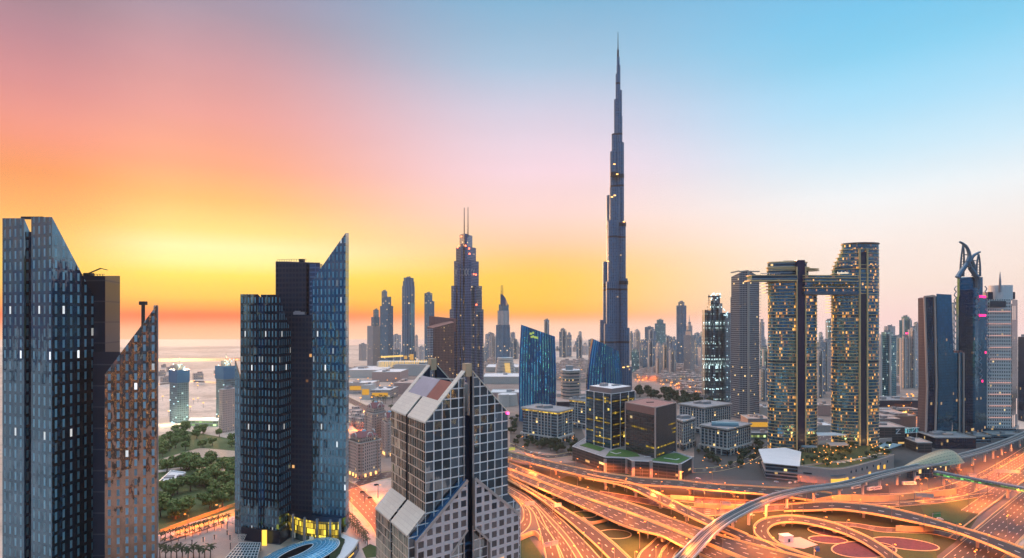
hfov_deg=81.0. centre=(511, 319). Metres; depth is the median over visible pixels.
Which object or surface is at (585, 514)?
flower bed
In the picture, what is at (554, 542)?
road sign
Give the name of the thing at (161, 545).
palm tree
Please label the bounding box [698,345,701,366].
skyline tower
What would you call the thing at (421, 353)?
apartment block
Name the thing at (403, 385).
building
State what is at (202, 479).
broadleaf tree
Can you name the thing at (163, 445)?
broadleaf tree
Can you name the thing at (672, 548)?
underpass road
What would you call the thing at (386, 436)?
apartment building
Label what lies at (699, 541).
metro viaduct
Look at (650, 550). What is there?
underpass road
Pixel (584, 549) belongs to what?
ramp road
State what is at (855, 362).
curved tower
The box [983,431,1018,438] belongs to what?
building
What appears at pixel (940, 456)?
metro station
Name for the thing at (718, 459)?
broadleaf tree
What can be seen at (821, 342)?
skyline tower
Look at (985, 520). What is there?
barrier wall
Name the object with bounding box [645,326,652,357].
skyline tower
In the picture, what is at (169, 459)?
broadleaf tree
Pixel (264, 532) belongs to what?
lit doorway
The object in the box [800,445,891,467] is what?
roof garden lawn
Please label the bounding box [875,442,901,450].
canopy
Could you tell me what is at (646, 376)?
house
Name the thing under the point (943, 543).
lawn
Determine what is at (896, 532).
kerb
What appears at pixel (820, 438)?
street
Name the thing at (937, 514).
road sign
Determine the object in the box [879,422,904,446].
building
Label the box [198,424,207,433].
broadleaf tree
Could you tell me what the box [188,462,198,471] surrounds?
broadleaf tree
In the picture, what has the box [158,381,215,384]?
road
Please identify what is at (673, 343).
skyline tower
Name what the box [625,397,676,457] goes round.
brown glass office
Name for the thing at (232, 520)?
pergola
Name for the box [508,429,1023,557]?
city paving
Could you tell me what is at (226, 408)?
site office block
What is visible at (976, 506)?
service road
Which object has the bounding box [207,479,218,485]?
broadleaf tree
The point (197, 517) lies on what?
boundary wall
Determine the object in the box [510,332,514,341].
faint tower
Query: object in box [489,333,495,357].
skyline tower
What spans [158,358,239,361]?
road
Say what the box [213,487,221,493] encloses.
broadleaf tree
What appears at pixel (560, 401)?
building
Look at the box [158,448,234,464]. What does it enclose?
sandy track
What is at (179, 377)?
unfinished tower
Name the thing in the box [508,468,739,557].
flyover
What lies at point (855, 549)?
flower bed
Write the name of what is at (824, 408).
building
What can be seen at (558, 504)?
road sign
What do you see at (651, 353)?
skyline tower
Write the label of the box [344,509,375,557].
stepped plaza
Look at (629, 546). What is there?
lawn
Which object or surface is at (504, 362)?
sail tower
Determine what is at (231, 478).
broadleaf tree
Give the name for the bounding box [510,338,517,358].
skyline tower
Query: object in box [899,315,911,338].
skyline tower
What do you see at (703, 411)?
building
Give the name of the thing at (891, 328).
skyline tower
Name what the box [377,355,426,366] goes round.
lakeside podium
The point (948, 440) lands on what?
building
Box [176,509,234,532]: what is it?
lit wall verge
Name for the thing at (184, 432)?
broadleaf tree
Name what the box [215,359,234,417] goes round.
unfinished tower
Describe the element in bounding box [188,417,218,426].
site hall
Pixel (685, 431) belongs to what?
building
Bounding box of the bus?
[902,481,916,484]
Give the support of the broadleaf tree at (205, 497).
on the park lawn at (198, 508)
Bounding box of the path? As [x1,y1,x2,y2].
[158,467,224,471]
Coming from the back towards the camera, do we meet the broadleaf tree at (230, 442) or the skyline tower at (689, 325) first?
the skyline tower at (689, 325)
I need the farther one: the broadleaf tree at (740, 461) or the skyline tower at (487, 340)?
the skyline tower at (487, 340)
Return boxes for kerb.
[349,481,377,536]
[509,482,599,557]
[509,487,576,557]
[511,443,567,458]
[511,495,530,534]
[520,502,560,557]
[603,491,783,515]
[637,538,670,557]
[666,453,1023,504]
[694,446,765,472]
[834,521,959,539]
[839,447,1023,500]
[875,492,992,506]
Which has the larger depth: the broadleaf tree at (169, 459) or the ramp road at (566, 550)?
the broadleaf tree at (169, 459)
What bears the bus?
on the city paving at (966, 467)
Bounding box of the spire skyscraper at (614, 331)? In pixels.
[600,48,631,389]
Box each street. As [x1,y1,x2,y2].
[510,443,571,457]
[694,447,766,471]
[818,436,830,440]
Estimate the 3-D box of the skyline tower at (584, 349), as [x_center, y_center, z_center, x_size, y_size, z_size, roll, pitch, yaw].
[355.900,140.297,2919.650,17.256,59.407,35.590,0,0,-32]
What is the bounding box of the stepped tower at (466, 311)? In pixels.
[450,207,483,382]
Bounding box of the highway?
[942,493,1023,557]
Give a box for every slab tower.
[917,294,953,437]
[952,350,964,433]
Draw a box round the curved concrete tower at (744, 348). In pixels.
[730,270,760,418]
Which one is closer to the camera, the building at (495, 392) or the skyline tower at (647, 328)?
the building at (495, 392)
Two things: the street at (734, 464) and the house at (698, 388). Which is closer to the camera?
the street at (734, 464)
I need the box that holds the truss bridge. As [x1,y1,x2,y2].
[895,427,918,433]
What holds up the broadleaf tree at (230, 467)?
on the park lawn at (198, 508)
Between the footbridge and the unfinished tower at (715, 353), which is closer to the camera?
the footbridge
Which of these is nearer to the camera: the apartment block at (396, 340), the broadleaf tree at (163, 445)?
the broadleaf tree at (163, 445)
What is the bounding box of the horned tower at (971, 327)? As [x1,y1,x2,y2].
[953,241,990,433]
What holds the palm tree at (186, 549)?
on the plaza at (222, 539)
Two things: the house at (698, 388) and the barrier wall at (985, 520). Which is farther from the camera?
the house at (698, 388)
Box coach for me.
[851,485,860,488]
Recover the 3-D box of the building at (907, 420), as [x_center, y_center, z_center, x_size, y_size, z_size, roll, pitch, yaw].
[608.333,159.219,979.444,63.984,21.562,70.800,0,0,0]
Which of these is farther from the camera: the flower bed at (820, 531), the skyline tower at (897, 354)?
the skyline tower at (897, 354)
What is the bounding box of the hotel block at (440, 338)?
[427,316,455,380]
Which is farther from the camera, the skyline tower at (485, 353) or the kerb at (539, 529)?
the skyline tower at (485, 353)
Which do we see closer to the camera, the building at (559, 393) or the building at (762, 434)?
the building at (762, 434)
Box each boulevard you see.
[349,471,390,489]
[349,481,376,534]
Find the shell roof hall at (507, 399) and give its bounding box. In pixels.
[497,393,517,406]
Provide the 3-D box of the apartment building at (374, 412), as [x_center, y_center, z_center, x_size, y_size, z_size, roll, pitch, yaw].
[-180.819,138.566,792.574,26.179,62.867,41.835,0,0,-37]
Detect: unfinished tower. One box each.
[169,357,189,423]
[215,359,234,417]
[702,293,729,401]
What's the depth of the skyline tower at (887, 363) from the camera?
1254.09 m
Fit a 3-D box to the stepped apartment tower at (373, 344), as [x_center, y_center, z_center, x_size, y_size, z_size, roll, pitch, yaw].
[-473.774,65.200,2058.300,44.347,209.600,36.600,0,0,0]
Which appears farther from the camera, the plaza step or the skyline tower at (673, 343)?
the skyline tower at (673, 343)
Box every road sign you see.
[525,501,534,505]
[543,540,558,553]
[552,502,561,512]
[720,501,730,509]
[914,493,933,500]
[932,512,940,516]
[996,469,1019,473]
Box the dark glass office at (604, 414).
[585,383,634,448]
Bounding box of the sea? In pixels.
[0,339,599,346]
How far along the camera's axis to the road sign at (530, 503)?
533.77 m
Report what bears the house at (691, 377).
on the city paving at (386, 461)
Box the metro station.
[905,449,964,477]
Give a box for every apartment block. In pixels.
[359,343,366,360]
[393,334,400,358]
[394,348,399,360]
[415,335,417,357]
[418,345,423,360]
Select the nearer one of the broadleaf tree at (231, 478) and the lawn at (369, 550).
the lawn at (369, 550)
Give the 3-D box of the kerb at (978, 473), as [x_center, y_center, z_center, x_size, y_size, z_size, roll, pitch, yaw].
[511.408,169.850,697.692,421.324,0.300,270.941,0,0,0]
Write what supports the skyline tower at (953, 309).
on the city paving at (386, 461)
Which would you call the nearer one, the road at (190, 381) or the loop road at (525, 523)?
the loop road at (525, 523)
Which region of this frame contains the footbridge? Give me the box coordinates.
[933,470,1023,497]
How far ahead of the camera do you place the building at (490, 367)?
1961.54 m
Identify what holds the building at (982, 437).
on the city paving at (966, 467)
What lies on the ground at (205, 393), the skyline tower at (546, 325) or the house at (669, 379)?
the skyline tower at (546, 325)
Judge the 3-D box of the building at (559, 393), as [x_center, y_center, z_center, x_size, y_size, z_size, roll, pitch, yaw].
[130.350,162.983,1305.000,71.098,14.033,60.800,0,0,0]
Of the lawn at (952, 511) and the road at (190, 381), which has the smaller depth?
the lawn at (952, 511)
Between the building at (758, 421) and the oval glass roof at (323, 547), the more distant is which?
the building at (758, 421)
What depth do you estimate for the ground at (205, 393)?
1442.73 m
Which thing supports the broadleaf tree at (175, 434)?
on the park lawn at (198, 508)
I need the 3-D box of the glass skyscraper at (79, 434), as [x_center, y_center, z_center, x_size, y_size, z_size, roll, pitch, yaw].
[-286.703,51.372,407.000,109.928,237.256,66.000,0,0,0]
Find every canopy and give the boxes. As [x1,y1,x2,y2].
[801,445,816,452]
[815,432,846,447]
[826,442,848,451]
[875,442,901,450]
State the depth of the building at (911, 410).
1053.72 m
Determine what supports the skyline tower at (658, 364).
on the city paving at (386, 461)
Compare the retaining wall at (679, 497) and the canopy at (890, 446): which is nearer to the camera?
the retaining wall at (679, 497)
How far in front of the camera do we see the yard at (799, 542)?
455.89 m
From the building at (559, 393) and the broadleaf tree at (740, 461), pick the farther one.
the building at (559, 393)
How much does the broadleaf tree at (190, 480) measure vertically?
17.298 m
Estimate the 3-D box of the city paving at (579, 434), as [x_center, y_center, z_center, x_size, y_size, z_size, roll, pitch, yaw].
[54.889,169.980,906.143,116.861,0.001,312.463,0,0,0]
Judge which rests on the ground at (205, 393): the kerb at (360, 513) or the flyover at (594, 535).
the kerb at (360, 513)
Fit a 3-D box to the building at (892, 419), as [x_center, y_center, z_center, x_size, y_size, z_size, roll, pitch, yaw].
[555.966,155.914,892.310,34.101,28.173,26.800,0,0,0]
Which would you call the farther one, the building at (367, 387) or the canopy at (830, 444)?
the building at (367, 387)
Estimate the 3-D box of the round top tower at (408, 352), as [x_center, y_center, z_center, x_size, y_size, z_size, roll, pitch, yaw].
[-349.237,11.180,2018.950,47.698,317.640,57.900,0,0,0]
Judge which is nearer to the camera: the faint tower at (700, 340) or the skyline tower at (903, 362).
the skyline tower at (903, 362)
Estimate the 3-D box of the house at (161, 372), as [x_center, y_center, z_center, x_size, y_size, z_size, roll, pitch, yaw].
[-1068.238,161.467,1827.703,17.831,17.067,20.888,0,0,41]
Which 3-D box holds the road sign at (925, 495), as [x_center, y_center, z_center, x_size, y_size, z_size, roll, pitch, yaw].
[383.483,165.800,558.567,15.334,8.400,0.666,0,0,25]
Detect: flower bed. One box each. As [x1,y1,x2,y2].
[544,493,557,498]
[573,511,596,517]
[601,529,631,538]
[807,526,847,536]
[808,535,847,543]
[831,541,896,557]
[873,536,939,550]
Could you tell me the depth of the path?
681.16 m
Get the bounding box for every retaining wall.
[520,530,539,540]
[583,517,608,524]
[670,495,693,500]
[694,503,742,508]
[816,488,955,501]
[896,525,933,531]
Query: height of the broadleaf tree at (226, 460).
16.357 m
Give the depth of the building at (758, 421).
917.27 m
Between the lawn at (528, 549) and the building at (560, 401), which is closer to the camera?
the lawn at (528, 549)
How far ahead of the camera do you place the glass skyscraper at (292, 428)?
461.96 m
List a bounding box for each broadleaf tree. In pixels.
[158,442,167,453]
[158,448,166,456]
[158,478,170,488]
[158,489,171,509]
[158,497,170,516]
[159,440,170,447]
[160,460,172,471]
[161,458,174,469]
[161,478,181,495]
[163,485,176,494]
[163,498,179,517]
[166,505,181,520]
[168,437,181,447]
[168,455,178,463]
[169,432,180,437]
[170,424,179,429]
[171,475,185,493]
[175,459,185,470]
[175,497,194,516]
[178,452,188,458]
[179,430,188,435]
[179,457,194,470]
[180,423,190,429]
[180,435,190,441]
[180,495,195,506]
[181,441,189,449]
[183,455,196,469]
[183,474,199,490]
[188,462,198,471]
[190,428,201,437]
[192,468,203,485]
[194,458,209,467]
[196,492,208,504]
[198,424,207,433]
[199,473,209,486]
[201,493,215,507]
[203,466,217,471]
[204,449,217,463]
[204,475,214,484]
[204,498,215,508]
[205,455,215,464]
[206,464,220,469]
[207,437,216,445]
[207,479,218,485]
[207,486,213,493]
[208,467,222,479]
[210,480,223,487]
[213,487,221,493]
[213,490,229,506]
[214,461,223,469]
[215,428,221,436]
[217,474,229,483]
[219,485,234,500]
[223,458,233,468]
[224,459,234,467]
[225,464,234,473]
[226,473,234,484]
[227,432,234,439]
[227,440,234,446]
[539,440,546,447]
[548,442,555,449]
[556,444,566,448]
[669,389,678,394]
[708,454,716,461]
[712,457,720,463]
[737,459,743,464]
[748,454,756,458]
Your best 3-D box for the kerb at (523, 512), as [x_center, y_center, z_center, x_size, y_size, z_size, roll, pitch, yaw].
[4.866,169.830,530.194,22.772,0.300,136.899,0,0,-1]
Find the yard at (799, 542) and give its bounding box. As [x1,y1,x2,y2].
[778,537,817,548]
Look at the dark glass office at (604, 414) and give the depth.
728.99 m
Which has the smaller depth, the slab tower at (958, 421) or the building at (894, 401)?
the slab tower at (958, 421)
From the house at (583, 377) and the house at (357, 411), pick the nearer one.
the house at (357, 411)
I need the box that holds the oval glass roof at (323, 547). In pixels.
[263,537,339,557]
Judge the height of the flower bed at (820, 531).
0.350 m
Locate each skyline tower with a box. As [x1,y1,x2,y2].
[484,346,486,361]
[485,334,488,359]
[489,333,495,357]
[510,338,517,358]
[544,318,548,333]
[559,328,566,357]
[567,332,571,356]
[576,335,581,358]
[582,343,587,354]
[588,339,591,356]
[630,331,632,360]
[632,347,638,372]
[634,329,639,351]
[639,339,645,350]
[640,343,646,367]
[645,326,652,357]
[648,338,654,366]
[649,327,655,344]
[655,319,665,344]
[655,341,661,369]
[656,355,660,373]
[662,342,667,368]
[666,335,669,348]
[668,347,675,372]
[670,338,675,348]
[676,301,685,363]
[684,327,693,370]
[686,316,691,330]
[694,334,698,365]
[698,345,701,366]
[760,319,763,349]
[760,345,767,370]
[760,365,767,400]
[817,337,825,394]
[817,346,822,397]
[824,338,830,391]
[826,318,830,339]
[879,329,895,395]
[884,324,894,334]
[895,335,899,375]
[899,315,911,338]
[899,332,908,388]
[908,325,917,387]
[952,302,954,349]
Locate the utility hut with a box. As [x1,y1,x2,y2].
[779,533,792,541]
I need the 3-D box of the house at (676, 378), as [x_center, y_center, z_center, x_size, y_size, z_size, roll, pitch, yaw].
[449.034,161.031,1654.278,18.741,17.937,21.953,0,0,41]
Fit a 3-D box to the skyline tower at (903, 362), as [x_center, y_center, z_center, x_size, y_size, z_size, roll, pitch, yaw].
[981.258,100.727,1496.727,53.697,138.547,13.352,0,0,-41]
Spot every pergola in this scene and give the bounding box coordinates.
[225,542,260,557]
[227,516,234,528]
[230,534,246,548]
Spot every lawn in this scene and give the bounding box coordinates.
[158,431,234,531]
[362,544,375,557]
[520,537,543,557]
[535,476,978,557]
[611,535,638,557]
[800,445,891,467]
[873,531,936,557]
[920,498,976,523]
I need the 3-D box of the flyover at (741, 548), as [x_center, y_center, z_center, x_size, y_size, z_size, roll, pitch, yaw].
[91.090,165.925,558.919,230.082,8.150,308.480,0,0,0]
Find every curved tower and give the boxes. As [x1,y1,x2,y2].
[761,260,818,450]
[825,242,879,445]
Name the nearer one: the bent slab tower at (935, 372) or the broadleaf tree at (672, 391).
the bent slab tower at (935, 372)
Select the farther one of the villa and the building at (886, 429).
the building at (886, 429)
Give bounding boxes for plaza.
[158,515,271,557]
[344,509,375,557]
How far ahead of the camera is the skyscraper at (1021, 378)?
1010.45 m
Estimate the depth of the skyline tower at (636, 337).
2904.81 m
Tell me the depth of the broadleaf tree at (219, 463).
664.57 m
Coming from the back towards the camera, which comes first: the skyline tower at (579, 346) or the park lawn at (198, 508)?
the skyline tower at (579, 346)
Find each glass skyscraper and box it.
[2,216,157,557]
[235,233,348,545]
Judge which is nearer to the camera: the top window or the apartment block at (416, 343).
the top window
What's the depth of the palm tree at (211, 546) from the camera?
427.56 m
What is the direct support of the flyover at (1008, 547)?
on the city paving at (966, 467)
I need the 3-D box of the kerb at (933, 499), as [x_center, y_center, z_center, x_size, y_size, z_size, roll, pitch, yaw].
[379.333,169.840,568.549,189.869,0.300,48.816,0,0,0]
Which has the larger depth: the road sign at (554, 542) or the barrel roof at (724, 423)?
the barrel roof at (724, 423)
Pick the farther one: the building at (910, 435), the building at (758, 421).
the building at (758, 421)
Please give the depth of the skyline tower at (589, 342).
2665.17 m
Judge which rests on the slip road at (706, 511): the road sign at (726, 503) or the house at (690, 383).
the road sign at (726, 503)
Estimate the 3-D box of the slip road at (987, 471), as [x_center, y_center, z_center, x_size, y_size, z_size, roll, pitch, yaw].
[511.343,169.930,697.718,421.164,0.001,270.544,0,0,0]
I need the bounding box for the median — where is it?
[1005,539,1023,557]
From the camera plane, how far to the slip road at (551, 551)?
466.17 m
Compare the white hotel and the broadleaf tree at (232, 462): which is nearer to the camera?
the broadleaf tree at (232, 462)
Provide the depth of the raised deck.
429.51 m
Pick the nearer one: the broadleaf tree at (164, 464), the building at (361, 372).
the broadleaf tree at (164, 464)
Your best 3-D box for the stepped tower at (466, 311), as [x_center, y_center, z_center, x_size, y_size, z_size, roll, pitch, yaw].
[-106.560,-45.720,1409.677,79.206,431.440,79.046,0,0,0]
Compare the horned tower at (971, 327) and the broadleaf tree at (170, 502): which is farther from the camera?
the horned tower at (971, 327)
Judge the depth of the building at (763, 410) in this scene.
1062.50 m
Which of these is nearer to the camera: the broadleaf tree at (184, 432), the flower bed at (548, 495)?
the flower bed at (548, 495)
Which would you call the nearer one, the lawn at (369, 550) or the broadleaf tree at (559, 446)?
the lawn at (369, 550)
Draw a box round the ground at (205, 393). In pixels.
[0,339,1023,557]
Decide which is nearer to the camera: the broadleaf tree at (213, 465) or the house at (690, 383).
the broadleaf tree at (213, 465)
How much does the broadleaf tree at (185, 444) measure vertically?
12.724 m
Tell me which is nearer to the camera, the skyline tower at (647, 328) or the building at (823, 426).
the building at (823, 426)
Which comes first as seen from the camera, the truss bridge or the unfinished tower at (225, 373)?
the truss bridge
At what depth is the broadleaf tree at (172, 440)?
791.41 m
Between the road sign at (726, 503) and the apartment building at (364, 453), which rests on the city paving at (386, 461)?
the apartment building at (364, 453)
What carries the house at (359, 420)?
on the ground at (205, 393)
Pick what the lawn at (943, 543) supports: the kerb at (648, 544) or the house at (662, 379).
the kerb at (648, 544)
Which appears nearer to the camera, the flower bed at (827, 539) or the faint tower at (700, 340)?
the flower bed at (827, 539)
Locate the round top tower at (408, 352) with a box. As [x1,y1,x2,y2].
[401,276,415,360]
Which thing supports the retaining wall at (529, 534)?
on the lawn at (528, 549)
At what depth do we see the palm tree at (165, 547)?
423.75 m
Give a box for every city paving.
[349,364,917,481]
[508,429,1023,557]
[510,416,584,453]
[694,433,919,481]
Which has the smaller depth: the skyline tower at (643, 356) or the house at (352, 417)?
the house at (352, 417)
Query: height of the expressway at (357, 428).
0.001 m
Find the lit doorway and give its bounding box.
[262,530,266,545]
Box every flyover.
[508,451,831,500]
[508,462,810,557]
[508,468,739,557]
[508,476,630,557]
[585,473,747,539]
[718,532,819,557]
[753,514,901,557]
[784,501,1023,557]
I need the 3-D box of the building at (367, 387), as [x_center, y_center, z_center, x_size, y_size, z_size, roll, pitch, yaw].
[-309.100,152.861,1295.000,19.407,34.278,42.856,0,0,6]
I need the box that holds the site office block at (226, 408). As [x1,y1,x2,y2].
[219,385,234,432]
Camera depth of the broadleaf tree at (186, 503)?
514.78 m
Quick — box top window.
[990,301,1005,306]
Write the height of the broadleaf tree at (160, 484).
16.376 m
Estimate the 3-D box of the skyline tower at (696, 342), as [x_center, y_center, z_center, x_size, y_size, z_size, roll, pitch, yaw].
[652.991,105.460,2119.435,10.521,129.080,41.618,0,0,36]
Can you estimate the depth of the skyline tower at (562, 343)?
2707.04 m
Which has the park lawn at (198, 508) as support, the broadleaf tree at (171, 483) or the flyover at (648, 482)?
the broadleaf tree at (171, 483)
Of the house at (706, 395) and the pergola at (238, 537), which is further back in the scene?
the house at (706, 395)
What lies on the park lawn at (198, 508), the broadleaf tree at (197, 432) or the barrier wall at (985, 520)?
the broadleaf tree at (197, 432)
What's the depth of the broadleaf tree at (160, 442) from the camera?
771.95 m
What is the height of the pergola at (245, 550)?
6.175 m
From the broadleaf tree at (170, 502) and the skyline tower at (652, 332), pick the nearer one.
the broadleaf tree at (170, 502)
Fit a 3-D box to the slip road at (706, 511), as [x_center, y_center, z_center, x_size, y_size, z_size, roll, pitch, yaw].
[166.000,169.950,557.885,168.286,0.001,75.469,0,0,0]
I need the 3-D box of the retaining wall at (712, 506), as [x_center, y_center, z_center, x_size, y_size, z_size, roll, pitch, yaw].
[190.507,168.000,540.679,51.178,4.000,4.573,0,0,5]
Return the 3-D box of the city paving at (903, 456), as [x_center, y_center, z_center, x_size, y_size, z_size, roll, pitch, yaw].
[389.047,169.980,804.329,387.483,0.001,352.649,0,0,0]
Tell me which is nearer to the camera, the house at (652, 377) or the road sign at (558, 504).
the road sign at (558, 504)
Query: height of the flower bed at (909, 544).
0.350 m
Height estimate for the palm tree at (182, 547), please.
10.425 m
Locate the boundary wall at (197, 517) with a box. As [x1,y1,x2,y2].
[160,503,234,532]
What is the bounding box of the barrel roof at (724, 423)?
[711,421,738,428]
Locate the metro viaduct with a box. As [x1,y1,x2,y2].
[673,431,1023,557]
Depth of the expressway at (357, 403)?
1203.76 m
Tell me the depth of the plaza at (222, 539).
459.99 m
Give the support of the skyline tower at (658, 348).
on the city paving at (386, 461)
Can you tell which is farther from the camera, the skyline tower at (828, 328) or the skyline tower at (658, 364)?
the skyline tower at (828, 328)
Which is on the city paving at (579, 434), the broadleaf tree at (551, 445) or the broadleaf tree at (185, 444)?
the broadleaf tree at (551, 445)
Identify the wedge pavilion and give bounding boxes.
[758,447,800,480]
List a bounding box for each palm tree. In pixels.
[158,542,166,557]
[159,544,171,557]
[164,546,177,557]
[170,542,182,557]
[176,543,186,557]
[182,546,193,557]
[187,542,196,557]
[193,544,204,557]
[199,546,210,557]
[205,543,216,557]
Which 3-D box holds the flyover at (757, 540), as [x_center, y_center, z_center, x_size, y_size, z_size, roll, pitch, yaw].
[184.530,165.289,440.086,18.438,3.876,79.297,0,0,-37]
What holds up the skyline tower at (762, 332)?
on the city paving at (386, 461)
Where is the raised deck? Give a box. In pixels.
[329,533,358,557]
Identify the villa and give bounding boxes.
[159,470,185,490]
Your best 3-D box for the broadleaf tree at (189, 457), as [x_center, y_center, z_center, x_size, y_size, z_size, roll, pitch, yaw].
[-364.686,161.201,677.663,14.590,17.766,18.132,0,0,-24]
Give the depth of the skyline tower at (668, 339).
2603.54 m
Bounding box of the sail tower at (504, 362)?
[495,289,515,372]
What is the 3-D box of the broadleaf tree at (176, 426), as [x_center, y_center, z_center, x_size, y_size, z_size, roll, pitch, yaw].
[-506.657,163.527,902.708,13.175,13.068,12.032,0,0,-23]
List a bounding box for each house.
[158,370,165,375]
[160,375,168,381]
[166,365,173,371]
[193,371,203,379]
[349,406,362,412]
[349,409,363,415]
[349,412,359,425]
[354,414,363,426]
[580,375,585,381]
[633,371,642,377]
[642,373,650,379]
[650,374,656,379]
[657,375,668,382]
[667,376,672,382]
[671,375,679,381]
[680,371,689,379]
[681,381,694,389]
[682,386,689,390]
[686,374,697,380]
[692,385,701,391]
[694,379,701,384]
[700,394,709,399]
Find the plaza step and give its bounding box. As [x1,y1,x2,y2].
[160,523,224,544]
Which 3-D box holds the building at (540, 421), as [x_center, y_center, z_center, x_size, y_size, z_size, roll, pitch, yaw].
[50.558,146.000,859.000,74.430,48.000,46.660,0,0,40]
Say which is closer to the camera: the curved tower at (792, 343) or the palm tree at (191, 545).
the palm tree at (191, 545)
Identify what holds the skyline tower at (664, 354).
on the city paving at (386, 461)
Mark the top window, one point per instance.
(992, 303)
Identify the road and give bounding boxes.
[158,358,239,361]
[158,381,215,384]
[158,416,218,430]
[508,481,598,557]
[508,487,575,557]
[510,494,530,533]
[523,503,560,557]
[599,491,783,514]
[638,537,669,557]
[659,542,680,557]
[668,454,1023,503]
[836,522,958,538]
[878,493,984,505]
[923,448,1023,491]
[961,467,1023,513]
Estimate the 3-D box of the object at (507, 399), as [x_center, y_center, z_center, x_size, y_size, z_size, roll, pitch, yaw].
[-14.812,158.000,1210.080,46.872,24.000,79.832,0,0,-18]
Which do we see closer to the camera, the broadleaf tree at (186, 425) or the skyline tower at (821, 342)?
the broadleaf tree at (186, 425)
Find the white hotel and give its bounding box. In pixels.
[983,274,1018,431]
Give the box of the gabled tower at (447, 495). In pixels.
[375,358,521,557]
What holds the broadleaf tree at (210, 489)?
on the park lawn at (198, 508)
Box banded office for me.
[560,365,580,398]
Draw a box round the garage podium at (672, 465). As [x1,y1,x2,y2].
[572,438,693,479]
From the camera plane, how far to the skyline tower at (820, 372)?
1302.55 m
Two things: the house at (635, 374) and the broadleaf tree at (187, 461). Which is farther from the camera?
the house at (635, 374)
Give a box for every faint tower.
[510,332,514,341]
[697,336,701,345]
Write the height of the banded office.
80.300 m
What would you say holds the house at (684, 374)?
on the city paving at (386, 461)
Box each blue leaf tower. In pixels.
[519,325,555,421]
[586,339,622,389]
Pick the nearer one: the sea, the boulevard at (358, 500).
the boulevard at (358, 500)
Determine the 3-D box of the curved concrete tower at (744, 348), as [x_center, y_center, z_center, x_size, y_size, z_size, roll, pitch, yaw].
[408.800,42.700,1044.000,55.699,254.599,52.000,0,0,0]
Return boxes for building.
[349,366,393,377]
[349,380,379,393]
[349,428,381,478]
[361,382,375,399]
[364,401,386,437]
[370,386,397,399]
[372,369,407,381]
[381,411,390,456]
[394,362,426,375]
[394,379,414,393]
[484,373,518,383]
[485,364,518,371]
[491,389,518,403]
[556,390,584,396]
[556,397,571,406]
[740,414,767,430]
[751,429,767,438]
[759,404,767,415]
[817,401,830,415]
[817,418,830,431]
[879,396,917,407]
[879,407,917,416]
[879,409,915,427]
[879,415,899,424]
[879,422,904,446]
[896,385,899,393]
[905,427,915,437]
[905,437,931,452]
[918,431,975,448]
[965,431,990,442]
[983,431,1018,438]
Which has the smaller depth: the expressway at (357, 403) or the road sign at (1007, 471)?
the road sign at (1007, 471)
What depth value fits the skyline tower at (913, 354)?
1504.37 m
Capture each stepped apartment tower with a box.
[367,308,379,365]
[380,290,392,360]
[424,292,433,360]
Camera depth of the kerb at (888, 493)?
579.55 m
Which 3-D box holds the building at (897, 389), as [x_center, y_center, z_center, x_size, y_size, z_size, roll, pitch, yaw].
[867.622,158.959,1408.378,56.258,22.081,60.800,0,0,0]
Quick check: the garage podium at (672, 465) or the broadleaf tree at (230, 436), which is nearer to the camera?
the garage podium at (672, 465)
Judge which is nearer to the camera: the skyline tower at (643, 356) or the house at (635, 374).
the house at (635, 374)
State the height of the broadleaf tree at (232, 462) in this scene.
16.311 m
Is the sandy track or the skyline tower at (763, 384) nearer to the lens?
the sandy track
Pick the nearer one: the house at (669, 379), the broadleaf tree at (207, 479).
the broadleaf tree at (207, 479)
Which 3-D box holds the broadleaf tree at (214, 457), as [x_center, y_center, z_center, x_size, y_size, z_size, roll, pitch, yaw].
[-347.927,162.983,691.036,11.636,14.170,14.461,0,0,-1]
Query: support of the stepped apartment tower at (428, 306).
on the city paving at (386, 461)
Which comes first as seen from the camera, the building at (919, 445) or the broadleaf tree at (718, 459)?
the broadleaf tree at (718, 459)
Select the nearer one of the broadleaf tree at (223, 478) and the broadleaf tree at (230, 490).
the broadleaf tree at (230, 490)
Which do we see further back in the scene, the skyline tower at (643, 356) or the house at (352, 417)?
the skyline tower at (643, 356)
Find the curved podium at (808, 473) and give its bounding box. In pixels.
[798,438,893,483]
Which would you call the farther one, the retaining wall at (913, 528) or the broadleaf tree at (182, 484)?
the broadleaf tree at (182, 484)
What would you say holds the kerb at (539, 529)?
on the city paving at (966, 467)
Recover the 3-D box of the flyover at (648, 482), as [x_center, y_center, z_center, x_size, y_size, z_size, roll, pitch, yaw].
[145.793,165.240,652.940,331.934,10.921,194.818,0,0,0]
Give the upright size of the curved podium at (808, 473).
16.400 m
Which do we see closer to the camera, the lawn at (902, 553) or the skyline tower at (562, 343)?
the lawn at (902, 553)
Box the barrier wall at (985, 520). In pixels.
[949,480,1023,557]
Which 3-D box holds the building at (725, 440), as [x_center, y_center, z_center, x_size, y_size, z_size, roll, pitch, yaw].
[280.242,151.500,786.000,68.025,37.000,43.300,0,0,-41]
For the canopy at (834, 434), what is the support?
on the curved podium at (808, 473)
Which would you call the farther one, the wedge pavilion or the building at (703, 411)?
the building at (703, 411)
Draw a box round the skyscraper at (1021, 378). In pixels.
[1018,334,1023,420]
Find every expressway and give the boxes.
[349,397,366,410]
[353,426,363,430]

